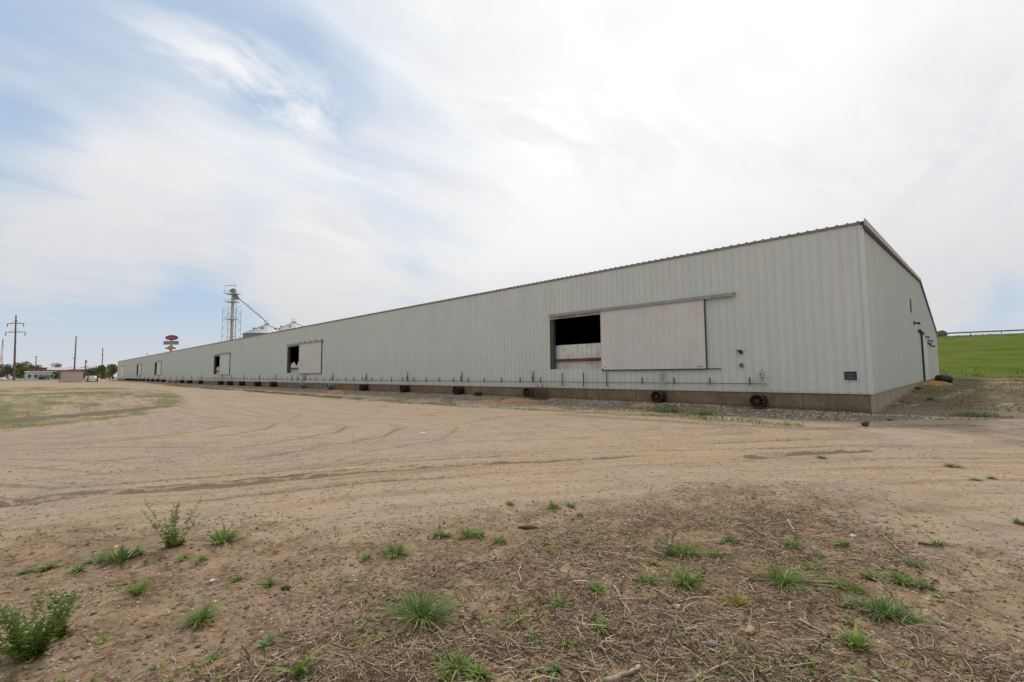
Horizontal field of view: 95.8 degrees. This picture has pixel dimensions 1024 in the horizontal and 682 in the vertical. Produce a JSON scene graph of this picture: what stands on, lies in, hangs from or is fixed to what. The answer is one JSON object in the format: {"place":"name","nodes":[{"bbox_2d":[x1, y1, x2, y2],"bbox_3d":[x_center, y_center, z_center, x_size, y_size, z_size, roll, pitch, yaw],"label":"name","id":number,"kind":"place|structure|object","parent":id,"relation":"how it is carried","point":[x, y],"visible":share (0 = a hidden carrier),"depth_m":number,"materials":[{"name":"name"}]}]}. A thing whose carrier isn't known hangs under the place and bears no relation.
{"place":"outdoors","nodes":[
{"label":"outdoors","id":0,"kind":"place"},
{"bbox_2d":[0,390,184,430],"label":"verge grass","id":1,"kind":"structure","parent":0,"point":[82,406],"depth_m":25.75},
{"bbox_2d":[168,385,808,428],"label":"bank grass","id":2,"kind":"structure","parent":0,"point":[606,411],"depth_m":21.86,"materials":[{"name":"plant"}]},
{"bbox_2d":[0,377,1023,681],"bbox_3d":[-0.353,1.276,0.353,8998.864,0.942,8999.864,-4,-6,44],"label":"ground","id":3,"kind":"structure","parent":0,"point":[482,437],"depth_m":5.80,"materials":[{"name":"soil"}]},
{"bbox_2d":[0,370,8,377],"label":"scrub bush","id":4,"kind":"object","parent":3,"relation":"on","point":[3,374],"visible":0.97,"depth_m":304.67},
{"bbox_2d":[0,364,12,379],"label":"broadleaf tree","id":5,"kind":"object","parent":3,"relation":"on","point":[6,367],"visible":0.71,"depth_m":309.42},
{"bbox_2d":[5,315,25,379],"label":"transmission pole","id":6,"kind":"object","parent":3,"relation":"on","point":[14,358],"visible":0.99,"depth_m":234.75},
{"bbox_2d":[12,361,35,377],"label":"broadleaf tree","id":7,"kind":"object","parent":3,"relation":"on","point":[20,368],"visible":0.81,"depth_m":298.65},
{"bbox_2d":[12,565,37,574],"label":"leafy weed","id":8,"kind":"object","parent":3,"relation":"on","point":[21,571],"visible":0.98,"depth_m":3.80,"materials":[{"name":"green plant"}]},
{"bbox_2d":[27,367,46,370],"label":"brick building","id":9,"kind":"structure","parent":3,"relation":"on","point":[36,369],"depth_m":300.10,"materials":[{"name":"brick"}]},
{"bbox_2d":[24,371,56,379],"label":"shop","id":10,"kind":"structure","parent":3,"relation":"on","point":[32,375],"depth_m":267.23,"materials":[{"name":"white paint"}]},
{"bbox_2d":[0,583,84,661],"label":"flowering weed","id":11,"kind":"object","parent":3,"relation":"on","point":[31,643],"visible":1,"depth_m":2.65,"materials":[{"name":"green plant"}]},
{"bbox_2d":[28,561,69,571],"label":"leafy weed","id":12,"kind":"object","parent":3,"relation":"on","point":[46,568],"visible":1,"depth_m":3.87,"materials":[{"name":"green plant"}]},
{"bbox_2d":[42,367,67,378],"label":"warehouse shed","id":13,"kind":"structure","parent":3,"relation":"on","point":[57,369],"depth_m":332.68,"materials":[{"name":"white metal"}]},
{"bbox_2d":[46,589,80,639],"bbox_3d":[-2.830,1.698,2.891,0.158,0.310,0.149,-3,-5,29],"label":"flowering weed","id":14,"kind":"object","parent":3,"relation":"on","point":[62,630],"visible":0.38,"depth_m":2.89,"materials":[{"name":"green plant"}]},
{"bbox_2d":[61,370,84,382],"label":"block shed","id":15,"kind":"structure","parent":3,"relation":"on","point":[69,376],"depth_m":130.91,"materials":[{"name":"beige concrete"}]},
{"bbox_2d":[59,563,91,576],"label":"grass tuft","id":16,"kind":"object","parent":3,"relation":"on","point":[81,568],"visible":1,"depth_m":3.78,"materials":[{"name":"green plant"}]},
{"bbox_2d":[81,549,116,562],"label":"leafy weed","id":17,"kind":"object","parent":3,"relation":"on","point":[98,559],"visible":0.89,"depth_m":4.03,"materials":[{"name":"green plant"}]},
{"bbox_2d":[94,365,106,378],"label":"broadleaf tree","id":18,"kind":"object","parent":3,"relation":"on","point":[99,369],"visible":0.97,"depth_m":214.30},
{"bbox_2d":[104,364,117,378],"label":"broadleaf tree","id":19,"kind":"object","parent":3,"relation":"on","point":[112,369],"visible":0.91,"depth_m":204.16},
{"bbox_2d":[80,543,154,564],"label":"leafy weed","id":20,"kind":"object","parent":3,"relation":"on","point":[122,556],"visible":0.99,"depth_m":4.00,"materials":[{"name":"green plant"}]},
{"bbox_2d":[116,576,162,595],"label":"leafy weed","id":21,"kind":"object","parent":3,"relation":"on","point":[141,587],"visible":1,"depth_m":3.49,"materials":[{"name":"green plant"}]},
{"bbox_2d":[127,545,153,556],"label":"leafy weed","id":22,"kind":"object","parent":3,"relation":"on","point":[138,553],"visible":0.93,"depth_m":4.11,"materials":[{"name":"green plant"}]},
{"bbox_2d":[139,496,201,549],"bbox_3d":[-3.207,1.700,4.306,0.402,0.479,0.492,-2,-4,21],"label":"flowering weed","id":23,"kind":"object","parent":3,"relation":"on","point":[175,541],"visible":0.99,"depth_m":4.29,"materials":[{"name":"green plant"}]},
{"bbox_2d":[163,335,178,350],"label":"pylon sign","id":24,"kind":"object","parent":3,"relation":"on","point":[171,342],"visible":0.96,"depth_m":261.05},
{"bbox_2d":[170,597,226,627],"bbox_3d":[-2.053,1.794,3.039,0.358,0.120,0.379,2,-5,-28],"label":"grass tuft","id":25,"kind":"object","parent":3,"relation":"on","point":[202,616],"visible":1,"depth_m":3.04,"materials":[{"name":"green plant"}]},
{"bbox_2d":[203,653,222,662],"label":"leafy weed","id":26,"kind":"object","parent":3,"relation":"on","point":[210,657],"visible":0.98,"depth_m":2.61,"materials":[{"name":"green plant"}]},
{"bbox_2d":[193,522,246,544],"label":"leafy weed","id":27,"kind":"object","parent":3,"relation":"on","point":[223,536],"visible":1,"depth_m":4.51,"materials":[{"name":"green plant"}]},
{"bbox_2d":[221,281,240,341],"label":"grain elevator","id":28,"kind":"object","parent":3,"relation":"on","point":[234,294],"visible":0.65,"depth_m":206.56,"materials":[{"name":"metal"}]},
{"bbox_2d":[242,320,279,336],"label":"grain bin","id":29,"kind":"object","parent":3,"relation":"on","point":[265,328],"visible":0.14,"depth_m":207.17,"materials":[{"name":"metal"}]},
{"bbox_2d":[254,576,278,586],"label":"leafy weed","id":30,"kind":"object","parent":3,"relation":"on","point":[266,582],"visible":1,"depth_m":3.56,"materials":[{"name":"green plant"}]},
{"bbox_2d":[250,633,283,653],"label":"leafy weed","id":31,"kind":"object","parent":3,"relation":"on","point":[268,639],"visible":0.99,"depth_m":2.76,"materials":[{"name":"green plant"}]},
{"bbox_2d":[277,319,301,329],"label":"grain bin","id":32,"kind":"object","parent":3,"relation":"on","point":[294,324],"visible":0.05,"depth_m":230.33,"materials":[{"name":"metal"}]},
{"bbox_2d":[266,636,341,677],"bbox_3d":[-1.067,1.726,2.453,0.422,0.117,0.244,3,-5,-38],"label":"leafy weed","id":33,"kind":"object","parent":3,"relation":"on","point":[300,666],"visible":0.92,"depth_m":2.47,"materials":[{"name":"green plant"}]},
{"bbox_2d":[298,665,314,680],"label":"leafy weed","id":34,"kind":"object","parent":3,"relation":"on","point":[306,675],"visible":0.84,"depth_m":2.45,"materials":[{"name":"green plant"}]},
{"bbox_2d":[356,550,380,561],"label":"grass tuft","id":35,"kind":"object","parent":3,"relation":"on","point":[364,556],"visible":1,"depth_m":4.03,"materials":[{"name":"green plant"}]},
{"bbox_2d":[367,536,434,559],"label":"grass tuft","id":36,"kind":"object","parent":3,"relation":"on","point":[392,552],"visible":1,"depth_m":4.14,"materials":[{"name":"green plant"}]},
{"bbox_2d":[366,581,482,640],"bbox_3d":[-0.551,1.720,3.001,0.866,0.234,0.694,-1,-4,4],"label":"grass tuft","id":37,"kind":"object","parent":3,"relation":"on","point":[423,611],"visible":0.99,"depth_m":3.04,"materials":[{"name":"green plant"}]},
{"bbox_2d":[426,650,446,665],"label":"leafy weed","id":38,"kind":"object","parent":3,"relation":"on","point":[436,660],"visible":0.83,"depth_m":2.59,"materials":[{"name":"green plant"}]},
{"bbox_2d":[428,528,455,537],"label":"leafy weed","id":39,"kind":"object","parent":3,"relation":"on","point":[440,533],"visible":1,"depth_m":4.59,"materials":[{"name":"green plant"}]},
{"bbox_2d":[432,668,452,681],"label":"grass tuft","id":40,"kind":"object","parent":3,"relation":"on","point":[445,675],"visible":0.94,"depth_m":2.43,"materials":[{"name":"green plant"}]},
{"bbox_2d":[431,642,479,681],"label":"grass tuft","id":41,"kind":"object","parent":3,"relation":"on","point":[460,662],"visible":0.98,"depth_m":2.51,"materials":[{"name":"green plant"}]},
{"bbox_2d":[449,524,484,538],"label":"grass tuft","id":42,"kind":"object","parent":3,"relation":"on","point":[466,532],"visible":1,"depth_m":4.59,"materials":[{"name":"green plant"}]},
{"bbox_2d":[455,656,498,680],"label":"leafy weed","id":43,"kind":"object","parent":3,"relation":"on","point":[476,668],"visible":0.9,"depth_m":2.48,"materials":[{"name":"green plant"}]},
{"bbox_2d":[476,400,500,402],"bbox_3d":[-1.222,3.161,24.292,1.597,0.167,0.878,-4,-6,44],"label":"grain pile","id":44,"kind":"object","parent":3,"relation":"on","point":[488,401],"visible":0.97,"depth_m":24.01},
{"bbox_2d":[0,483,1023,681],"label":"seedlings","id":45,"kind":"object","parent":3,"relation":"on","point":[816,659],"visible":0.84,"depth_m":2.86,"materials":[{"name":"plant"}]},
{"bbox_2d":[0,424,1023,681],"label":"pebbles","id":46,"kind":"object","parent":3,"relation":"on","point":[514,576],"visible":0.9,"depth_m":3.49,"materials":[{"name":"stone"}]},
{"bbox_2d":[0,467,1023,681],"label":"dirt crumbs","id":47,"kind":"object","parent":3,"relation":"on","point":[324,622],"visible":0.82,"depth_m":3.25,"materials":[{"name":"soil"}]},
{"bbox_2d":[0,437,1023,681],"bbox_3d":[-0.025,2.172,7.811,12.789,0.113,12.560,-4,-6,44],"label":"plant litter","id":48,"kind":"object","parent":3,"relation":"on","point":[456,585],"visible":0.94,"depth_m":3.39,"materials":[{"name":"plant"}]},
{"bbox_2d":[504,615,525,626],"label":"grass tuft","id":49,"kind":"object","parent":3,"relation":"on","point":[513,621],"visible":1,"depth_m":2.96,"materials":[{"name":"green plant"}]},
{"bbox_2d":[493,666,543,676],"bbox_3d":[0.036,1.761,2.471,0.282,0.026,0.017,1,-4,-13],"label":"stick","id":50,"kind":"object","parent":3,"relation":"on","point":[535,669],"visible":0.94,"depth_m":2.47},
{"bbox_2d":[501,398,537,402],"bbox_3d":[0.364,3.076,23.998,2.223,0.220,1.208,-1,-4,6],"label":"grain pile","id":51,"kind":"object","parent":3,"relation":"on","point":[515,400],"visible":0.97,"depth_m":23.61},
{"bbox_2d":[517,525,537,528],"bbox_3d":[0.163,1.930,4.795,0.218,0.034,0.043,0,-4,0],"label":"bark piece","id":52,"kind":"object","parent":3,"relation":"on","point":[528,527],"visible":1,"depth_m":4.78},
{"bbox_2d":[117,218,938,413],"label":"warehouse","id":53,"kind":"structure","parent":3,"relation":"on","point":[806,320],"depth_m":22.30,"materials":[{"name":"white"}]},
{"bbox_2d":[219,354,229,374],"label":"sliding door","id":54,"kind":"structure","parent":53,"relation":"in","point":[224,368],"depth_m":69.40,"materials":[{"name":"metal"}]},
{"bbox_2d":[298,342,321,373],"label":"sliding door","id":55,"kind":"structure","parent":53,"relation":"in","point":[310,354],"depth_m":47.83,"materials":[{"name":"metal"}]},
{"bbox_2d":[399,385,409,392],"bbox_3d":[-8.102,3.644,35.090,0.584,0.632,0.660,-4,-6,44],"label":"aeration fan","id":56,"kind":"object","parent":53,"relation":"attached to","point":[404,388],"visible":0.99,"depth_m":34.94},
{"bbox_2d":[452,386,463,394],"bbox_3d":[-3.511,3.293,30.645,0.584,0.632,0.660,-4,-6,44],"label":"aeration fan","id":57,"kind":"object","parent":53,"relation":"attached to","point":[457,390],"visible":1,"depth_m":30.51},
{"bbox_2d":[177,372,765,386],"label":"air pipe","id":58,"kind":"object","parent":53,"relation":"attached to","point":[606,382],"visible":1,"depth_m":26.09,"materials":[{"name":"metal"}]},
{"bbox_2d":[523,388,535,397],"bbox_3d":[1.044,2.948,26.235,0.584,0.632,0.660,-4,-6,44],"label":"aeration fan","id":59,"kind":"object","parent":53,"relation":"attached to","point":[527,392],"visible":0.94,"depth_m":26.09},
{"bbox_2d":[600,299,706,370],"bbox_3d":[6.375,-0.169,21.514,5.245,3.048,0.080,-4,-6,44],"label":"sliding door","id":60,"kind":"structure","parent":53,"relation":"in","point":[669,335],"depth_m":21.27,"materials":[{"name":"metal"}]},
{"bbox_2d":[651,391,666,402],"bbox_3d":[6.639,2.537,20.816,0.554,0.602,0.660,-4,-6,44],"label":"aeration fan","id":61,"kind":"object","parent":53,"relation":"attached to","point":[658,396],"visible":0.98,"depth_m":20.68},
{"bbox_2d":[749,394,767,408],"bbox_3d":[9.602,2.361,17.944,0.554,0.602,0.660,-4,-6,44],"label":"aeration fan","id":62,"kind":"object","parent":53,"relation":"attached to","point":[756,401],"visible":1,"depth_m":17.81},
{"bbox_2d":[844,372,856,379],"bbox_3d":[11.832,1.213,16.161,0.350,0.290,0.023,-4,-6,44],"label":"plaque","id":63,"kind":"object","parent":53,"relation":"attached to","point":[850,375],"depth_m":16.15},
{"bbox_2d":[921,334,929,380],"bbox_3d":[35.150,1.492,39.284,0.118,3.800,7.350,-4,-6,44],"label":"sliding door","id":64,"kind":"structure","parent":53,"relation":"in","point":[925,362],"depth_m":38.24,"materials":[{"name":"white"}]},
{"bbox_2d":[527,628,547,643],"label":"leafy weed","id":65,"kind":"object","parent":3,"relation":"on","point":[532,634],"visible":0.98,"depth_m":2.79,"materials":[{"name":"green plant"}]},
{"bbox_2d":[530,385,552,399],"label":"dry stalks","id":66,"kind":"object","parent":3,"relation":"on","point":[538,392],"visible":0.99,"depth_m":24.37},
{"bbox_2d":[545,658,567,677],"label":"leafy weed","id":67,"kind":"object","parent":3,"relation":"on","point":[552,668],"visible":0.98,"depth_m":2.48,"materials":[{"name":"green plant"}]},
{"bbox_2d":[541,594,574,609],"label":"leafy weed","id":68,"kind":"object","parent":3,"relation":"on","point":[558,600],"visible":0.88,"depth_m":3.18,"materials":[{"name":"green plant"}]},
{"bbox_2d":[161,491,1023,681],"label":"straw litter","id":69,"kind":"object","parent":3,"relation":"on","point":[490,646],"visible":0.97,"depth_m":2.94,"materials":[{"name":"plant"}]},
{"bbox_2d":[584,579,613,595],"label":"leafy weed","id":70,"kind":"object","parent":3,"relation":"on","point":[594,586],"visible":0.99,"depth_m":3.41,"materials":[{"name":"green plant"}]},
{"bbox_2d":[589,615,612,635],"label":"leafy weed","id":71,"kind":"object","parent":3,"relation":"on","point":[600,620],"visible":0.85,"depth_m":2.91,"materials":[{"name":"green plant"}]},
{"bbox_2d":[595,643,639,671],"bbox_3d":[0.589,1.750,2.578,0.041,0.027,0.306,3,-5,-41],"label":"stick","id":72,"kind":"object","parent":3,"relation":"on","point":[612,654],"visible":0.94,"depth_m":2.58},
{"bbox_2d":[603,666,640,681],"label":"stick","id":73,"kind":"object","parent":3,"relation":"on","point":[616,677],"visible":1,"depth_m":2.40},
{"bbox_2d":[613,584,631,614],"bbox_3d":[0.769,1.806,3.248,0.025,0.030,0.401,0,-4,-3],"label":"stick","id":74,"kind":"object","parent":3,"relation":"on","point":[618,593],"visible":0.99,"depth_m":3.24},
{"bbox_2d":[631,572,666,584],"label":"leafy weed","id":75,"kind":"object","parent":3,"relation":"on","point":[647,578],"visible":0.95,"depth_m":3.53,"materials":[{"name":"green plant"}]},
{"bbox_2d":[644,578,671,602],"bbox_3d":[1.072,1.822,3.383,0.038,0.040,0.350,1,-4,-15],"label":"stick","id":76,"kind":"object","parent":3,"relation":"on","point":[658,591],"visible":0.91,"depth_m":3.38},
{"bbox_2d":[663,530,675,555],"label":"flowering weed","id":77,"kind":"object","parent":3,"relation":"on","point":[668,551],"visible":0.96,"depth_m":4.08,"materials":[{"name":"green plant"}]},
{"bbox_2d":[644,403,695,412],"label":"wall weeds","id":78,"kind":"object","parent":3,"relation":"on","point":[666,407],"depth_m":17.40,"materials":[{"name":"green plant"}]},
{"bbox_2d":[654,563,717,589],"bbox_3d":[1.342,1.787,3.514,0.520,0.139,0.435,-4,-6,44],"label":"grass tuft","id":79,"kind":"object","parent":3,"relation":"on","point":[685,579],"visible":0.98,"depth_m":3.52,"materials":[{"name":"green plant"}]},
{"bbox_2d":[659,538,723,558],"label":"grass tuft","id":80,"kind":"object","parent":3,"relation":"on","point":[684,551],"visible":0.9,"depth_m":4.09,"materials":[{"name":"green plant"}]},
{"bbox_2d":[679,409,726,415],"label":"weeds","id":81,"kind":"object","parent":3,"relation":"on","point":[703,413],"depth_m":16.25,"materials":[{"name":"green plant"}]},
{"bbox_2d":[683,661,729,681],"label":"stick","id":82,"kind":"object","parent":3,"relation":"on","point":[700,673],"visible":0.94,"depth_m":2.44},
{"bbox_2d":[704,547,729,558],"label":"grass tuft","id":83,"kind":"object","parent":3,"relation":"on","point":[718,553],"visible":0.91,"depth_m":4.08,"materials":[{"name":"green plant"}]},
{"bbox_2d":[712,534,741,543],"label":"grass tuft","id":84,"kind":"object","parent":3,"relation":"on","point":[731,539],"visible":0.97,"depth_m":4.38,"materials":[{"name":"green plant"}]},
{"bbox_2d":[721,592,754,607],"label":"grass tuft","id":85,"kind":"object","parent":3,"relation":"on","point":[743,603],"visible":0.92,"depth_m":3.22,"materials":[{"name":"green plant"}]},
{"bbox_2d":[745,625,754,634],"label":"stone","id":86,"kind":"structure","parent":3,"relation":"on","point":[749,629],"depth_m":2.84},
{"bbox_2d":[731,557,823,599],"bbox_3d":[2.039,1.785,3.539,0.590,0.178,0.608,3,-5,-37],"label":"grass tuft","id":87,"kind":"object","parent":3,"relation":"on","point":[784,578],"visible":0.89,"depth_m":3.54,"materials":[{"name":"green plant"}]},
{"bbox_2d":[778,535,809,548],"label":"leafy weed","id":88,"kind":"object","parent":3,"relation":"on","point":[791,542],"visible":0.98,"depth_m":4.27,"materials":[{"name":"green plant"}]},
{"bbox_2d":[800,561,831,573],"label":"grass tuft","id":89,"kind":"object","parent":3,"relation":"on","point":[814,566],"visible":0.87,"depth_m":3.77,"materials":[{"name":"green plant"}]},
{"bbox_2d":[806,547,827,558],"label":"grass tuft","id":90,"kind":"object","parent":3,"relation":"on","point":[817,553],"visible":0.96,"depth_m":4.05,"materials":[{"name":"green plant"}]},
{"bbox_2d":[799,618,836,639],"bbox_3d":[1.895,1.776,2.863,0.033,0.030,0.245,1,-4,-20],"label":"stick","id":91,"kind":"object","parent":3,"relation":"on","point":[808,624],"visible":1,"depth_m":2.88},
{"bbox_2d":[819,574,846,589],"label":"leafy weed","id":92,"kind":"object","parent":3,"relation":"on","point":[827,578],"visible":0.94,"depth_m":3.50,"materials":[{"name":"green plant"}]},
{"bbox_2d":[832,538,851,546],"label":"leafy weed","id":93,"kind":"object","parent":3,"relation":"on","point":[844,542],"visible":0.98,"depth_m":4.28,"materials":[{"name":"green plant"}]},
{"bbox_2d":[832,623,882,649],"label":"grass tuft","id":94,"kind":"object","parent":3,"relation":"on","point":[858,640],"visible":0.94,"depth_m":2.72,"materials":[{"name":"green plant"}]},
{"bbox_2d":[840,577,876,593],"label":"grass tuft","id":95,"kind":"object","parent":3,"relation":"on","point":[854,585],"visible":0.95,"depth_m":3.42,"materials":[{"name":"green plant"}]},
{"bbox_2d":[850,567,889,580],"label":"leafy weed","id":96,"kind":"object","parent":3,"relation":"on","point":[868,575],"visible":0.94,"depth_m":3.61,"materials":[{"name":"green plant"}]},
{"bbox_2d":[837,590,945,632],"bbox_3d":[2.470,1.757,3.030,0.584,0.135,0.579,0,-4,-4],"label":"grass tuft","id":97,"kind":"object","parent":3,"relation":"on","point":[884,610],"visible":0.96,"depth_m":3.05,"materials":[{"name":"green plant"}]},
{"bbox_2d":[876,565,927,585],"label":"grass tuft","id":98,"kind":"object","parent":3,"relation":"on","point":[898,579],"visible":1,"depth_m":3.52,"materials":[{"name":"green plant"}]},
{"bbox_2d":[893,555,931,567],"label":"leafy weed","id":99,"kind":"object","parent":3,"relation":"on","point":[913,562],"visible":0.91,"depth_m":3.83,"materials":[{"name":"green plant"}]},
{"bbox_2d":[896,576,939,589],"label":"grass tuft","id":100,"kind":"object","parent":3,"relation":"on","point":[922,585],"visible":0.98,"depth_m":3.46,"materials":[{"name":"green plant"}]},
{"bbox_2d":[920,381,952,384],"bbox_3d":[29.118,2.877,31.721,1.785,0.294,1.838,-4,-6,44],"label":"grain pile","id":101,"kind":"object","parent":3,"relation":"on","point":[936,383],"visible":0.98,"depth_m":31.27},
{"bbox_2d":[934,375,952,382],"bbox_3d":[31.114,2.730,33.337,0.920,0.612,0.612,0,-4,-7],"label":"tire","id":102,"kind":"object","parent":3,"relation":"on","point":[947,378],"visible":0.81,"depth_m":33.12,"materials":[{"name":"rubber"}]},
{"bbox_2d":[890,380,1022,409],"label":"rough clods","id":103,"kind":"object","parent":3,"relation":"on","point":[966,391],"visible":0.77,"depth_m":21.83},
{"bbox_2d":[931,412,1017,417],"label":"weeds","id":104,"kind":"object","parent":3,"relation":"on","point":[984,413],"depth_m":14.54,"materials":[{"name":"green plant"}]},
{"bbox_2d":[937,333,1023,377],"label":"levee","id":105,"kind":"structure","parent":3,"relation":"on","point":[994,354],"depth_m":84.45,"materials":[{"name":"green plant"}]},
{"bbox_2d":[938,329,1023,334],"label":"guardrail","id":106,"kind":"object","parent":105,"relation":"on","point":[1001,331],"visible":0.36,"depth_m":99.91,"materials":[{"name":"metal"}]},
{"bbox_2d":[939,332,1023,377],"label":"levee weeds","id":107,"kind":"object","parent":105,"relation":"on","point":[984,370],"visible":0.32,"depth_m":74.69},
{"bbox_2d":[0,0,1023,377],"label":"sky","id":108,"kind":"structure","parent":0,"point":[327,160],"materials":[{"name":"white"}]},
{"bbox_2d":[344,391,1000,421],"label":"gravel","id":109,"kind":"structure","parent":0,"point":[812,413],"depth_m":17.77,"materials":[{"name":"gravel"}]},
{"bbox_2d":[902,379,1023,412],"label":"side grass","id":110,"kind":"structure","parent":0,"point":[1008,409],"depth_m":24.52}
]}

